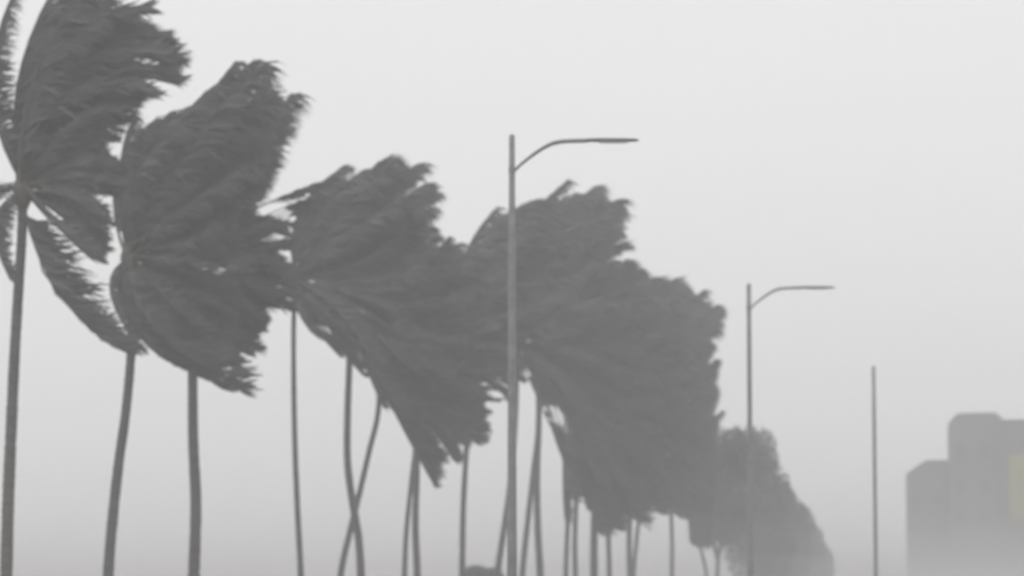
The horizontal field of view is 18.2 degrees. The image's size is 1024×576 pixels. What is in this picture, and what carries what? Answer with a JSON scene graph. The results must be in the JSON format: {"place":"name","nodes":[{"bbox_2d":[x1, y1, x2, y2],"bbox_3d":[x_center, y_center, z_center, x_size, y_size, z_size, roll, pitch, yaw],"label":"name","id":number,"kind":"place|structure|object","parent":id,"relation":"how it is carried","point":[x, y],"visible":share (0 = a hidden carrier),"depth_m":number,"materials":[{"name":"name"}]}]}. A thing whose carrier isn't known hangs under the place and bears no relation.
{"place":"outdoors","nodes":[
{"label":"outdoors","id":0,"kind":"place"},
{"bbox_2d":[0,0,1023,575],"label":"sky","id":1,"kind":"structure","parent":0,"point":[872,151],"materials":[{"name":"grey"}]},
{"label":"ground","id":2,"kind":"structure","parent":0,"visible":0},
{"bbox_2d":[0,0,194,575],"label":"palm tree","id":3,"kind":"object","parent":2,"relation":"on","point":[81,89],"visible":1,"depth_m":74.86,"materials":[{"name":"grey plant"}]},
{"bbox_2d":[103,59,294,575],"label":"palm tree","id":4,"kind":"object","parent":2,"relation":"on","point":[192,172],"visible":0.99,"depth_m":81.69,"materials":[{"name":"grey plant"}]},
{"bbox_2d":[187,76,343,575],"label":"palm tree","id":5,"kind":"object","parent":2,"relation":"on","point":[272,268],"visible":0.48,"depth_m":86.68,"materials":[{"name":"grey plant"}]},
{"bbox_2d":[291,154,435,575],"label":"palm tree","id":6,"kind":"object","parent":2,"relation":"on","point":[354,242],"visible":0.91,"depth_m":96.68,"materials":[{"name":"grey plant"}]},
{"bbox_2d":[343,162,489,575],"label":"palm tree","id":7,"kind":"object","parent":2,"relation":"on","point":[410,347],"visible":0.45,"depth_m":102.63,"materials":[{"name":"grey plant"}]},
{"bbox_2d":[337,261,507,575],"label":"palm tree","id":8,"kind":"object","parent":2,"relation":"on","point":[442,423],"visible":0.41,"depth_m":105.75,"materials":[{"name":"grey plant"}]},
{"bbox_2d":[402,353,505,575],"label":"palm tree","id":9,"kind":"object","parent":2,"relation":"on","point":[407,520],"visible":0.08,"depth_m":112.67,"materials":[{"name":"grey plant"}]},
{"bbox_2d":[412,242,550,575],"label":"palm tree","id":10,"kind":"object","parent":2,"relation":"on","point":[491,291],"visible":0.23,"depth_m":110.78,"materials":[{"name":"grey plant"}]},
{"bbox_2d":[465,564,503,575],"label":"shrub","id":11,"kind":"object","parent":2,"relation":"on","point":[475,570],"visible":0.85,"depth_m":149.07,"materials":[{"name":"grey plant"}]},
{"bbox_2d":[459,179,588,575],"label":"palm tree","id":12,"kind":"object","parent":2,"relation":"on","point":[535,223],"visible":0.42,"depth_m":118.25,"materials":[{"name":"grey plant"}]},
{"bbox_2d":[494,192,635,575],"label":"palm tree","id":13,"kind":"object","parent":2,"relation":"on","point":[555,387],"visible":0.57,"depth_m":125.19,"materials":[{"name":"grey plant"}]},
{"bbox_2d":[519,302,657,575],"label":"palm tree","id":14,"kind":"object","parent":2,"relation":"on","point":[585,452],"visible":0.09,"depth_m":132.69,"materials":[{"name":"grey plant"}]},
{"bbox_2d":[533,185,671,575],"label":"palm tree","id":15,"kind":"object","parent":2,"relation":"on","point":[616,354],"visible":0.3,"depth_m":130.05,"materials":[{"name":"grey plant"}]},
{"bbox_2d":[562,258,697,575],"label":"palm tree","id":16,"kind":"object","parent":2,"relation":"on","point":[602,468],"visible":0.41,"depth_m":136.71,"materials":[{"name":"grey plant"}]},
{"bbox_2d":[572,273,689,575],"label":"palm tree","id":17,"kind":"object","parent":2,"relation":"on","point":[614,515],"visible":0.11,"depth_m":139.69,"materials":[{"name":"grey plant"}]},
{"bbox_2d":[590,293,703,575],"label":"palm tree","id":18,"kind":"object","parent":2,"relation":"on","point":[690,380],"visible":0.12,"depth_m":141.54,"materials":[{"name":"grey plant"}]},
{"bbox_2d":[606,275,706,575],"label":"palm tree","id":19,"kind":"object","parent":2,"relation":"on","point":[652,488],"visible":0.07,"depth_m":145.87,"materials":[{"name":"grey plant"}]},
{"bbox_2d":[626,315,700,575],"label":"palm tree","id":20,"kind":"object","parent":2,"relation":"on","point":[664,506],"visible":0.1,"depth_m":150.45,"materials":[{"name":"grey plant"}]},
{"bbox_2d":[632,289,731,575],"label":"palm tree","id":21,"kind":"object","parent":2,"relation":"on","point":[710,323],"visible":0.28,"depth_m":154.84,"materials":[{"name":"grey plant"}]},
{"bbox_2d":[669,339,719,575],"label":"palm tree","id":22,"kind":"object","parent":2,"relation":"on","point":[692,496],"visible":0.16,"depth_m":159.33,"materials":[{"name":"grey plant"}]},
{"bbox_2d":[688,359,725,575],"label":"palm tree","id":23,"kind":"object","parent":2,"relation":"on","point":[700,533],"visible":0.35,"depth_m":165.02,"materials":[{"name":"grey plant"}]},
{"bbox_2d":[708,425,753,575],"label":"broadleaf tree","id":24,"kind":"object","parent":2,"relation":"on","point":[729,513],"visible":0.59,"depth_m":176.84,"materials":[{"name":"plant"}]},
{"bbox_2d":[721,425,797,575],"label":"broadleaf tree","id":25,"kind":"object","parent":2,"relation":"on","point":[768,549],"visible":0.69,"depth_m":188.35,"materials":[{"name":"grey plant"}]},
{"bbox_2d":[764,477,815,575],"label":"broadleaf tree","id":26,"kind":"object","parent":2,"relation":"on","point":[799,523],"visible":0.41,"depth_m":203.85,"materials":[{"name":"grey plant"}]},
{"bbox_2d":[797,522,834,575],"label":"broadleaf tree","id":27,"kind":"object","parent":2,"relation":"on","point":[823,562],"visible":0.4,"depth_m":223.21,"materials":[{"name":"grey plant"}]},
{"bbox_2d":[906,460,948,575],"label":"building","id":28,"kind":"structure","parent":2,"relation":"on","point":[927,515],"depth_m":316.79,"materials":[{"name":"grey concrete"}]},
{"bbox_2d":[911,523,921,537],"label":"window","id":29,"kind":"structure","parent":28,"relation":"in","point":[916,527],"depth_m":316.87,"materials":[{"name":"grey glass"}]},
{"bbox_2d":[911,492,921,505],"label":"window","id":30,"kind":"structure","parent":28,"relation":"in","point":[916,496],"depth_m":317.18,"materials":[{"name":"grey glass"}]},
{"bbox_2d":[912,554,922,568],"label":"window","id":31,"kind":"structure","parent":28,"relation":"in","point":[917,558],"depth_m":316.56,"materials":[{"name":"grey glass"}]},
{"bbox_2d":[932,523,942,536],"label":"window","id":32,"kind":"structure","parent":28,"relation":"in","point":[937,527],"depth_m":316.41,"materials":[{"name":"grey glass"}]},
{"bbox_2d":[932,492,942,505],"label":"window","id":33,"kind":"structure","parent":28,"relation":"in","point":[937,496],"depth_m":316.72,"materials":[{"name":"grey glass"}]},
{"bbox_2d":[933,554,943,568],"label":"window","id":34,"kind":"structure","parent":28,"relation":"in","point":[938,558],"depth_m":316.10,"materials":[{"name":"grey glass"}]},
{"bbox_2d":[947,413,1023,575],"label":"building","id":35,"kind":"structure","parent":2,"relation":"on","point":[986,488],"depth_m":314.79,"materials":[{"name":"grey concrete"}]},
{"bbox_2d":[954,443,965,458],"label":"window","id":36,"kind":"structure","parent":35,"relation":"in","point":[959,448],"depth_m":315.56,"materials":[{"name":"grey glass"}]},
{"bbox_2d":[954,478,966,493],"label":"window","id":37,"kind":"structure","parent":35,"relation":"in","point":[960,484],"depth_m":315.25,"materials":[{"name":"grey glass"}]},
{"bbox_2d":[955,513,966,528],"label":"window","id":38,"kind":"structure","parent":35,"relation":"in","point":[960,517],"depth_m":314.95,"materials":[{"name":"grey glass"}]},
{"bbox_2d":[955,548,967,563],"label":"window","id":39,"kind":"structure","parent":35,"relation":"in","point":[961,558],"depth_m":314.64,"materials":[{"name":"grey glass"}]},
{"bbox_2d":[978,443,990,458],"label":"window","id":40,"kind":"structure","parent":35,"relation":"in","point":[984,448],"depth_m":315.02,"materials":[{"name":"grey glass"}]},
{"bbox_2d":[979,478,990,493],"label":"window","id":41,"kind":"structure","parent":35,"relation":"in","point":[984,482],"depth_m":314.72,"materials":[{"name":"grey glass"}]},
{"bbox_2d":[979,513,991,528],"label":"window","id":42,"kind":"structure","parent":35,"relation":"in","point":[985,518],"depth_m":314.41,"materials":[{"name":"grey glass"}]},
{"bbox_2d":[980,548,991,563],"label":"window","id":43,"kind":"structure","parent":35,"relation":"in","point":[985,552],"depth_m":314.10,"materials":[{"name":"grey glass"}]},
{"bbox_3d":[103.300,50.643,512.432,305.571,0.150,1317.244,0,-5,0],"label":"pavement","id":44,"kind":"structure","parent":0,"visible":0},
{"bbox_2d":[507,134,638,575],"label":"street lamp","id":45,"kind":"object","parent":44,"relation":"on","point":[512,516],"visible":1,"depth_m":58.10,"materials":[{"name":"metal"}]},
{"bbox_2d":[746,283,834,575],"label":"street lamp","id":46,"kind":"object","parent":44,"relation":"on","point":[749,307],"visible":1,"depth_m":85.83,"materials":[{"name":"metal"}]},
{"bbox_2d":[872,366,877,575],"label":"lamp post","id":47,"kind":"object","parent":44,"relation":"on","point":[875,542],"visible":1,"depth_m":113.53,"materials":[{"name":"metal"}]}
]}

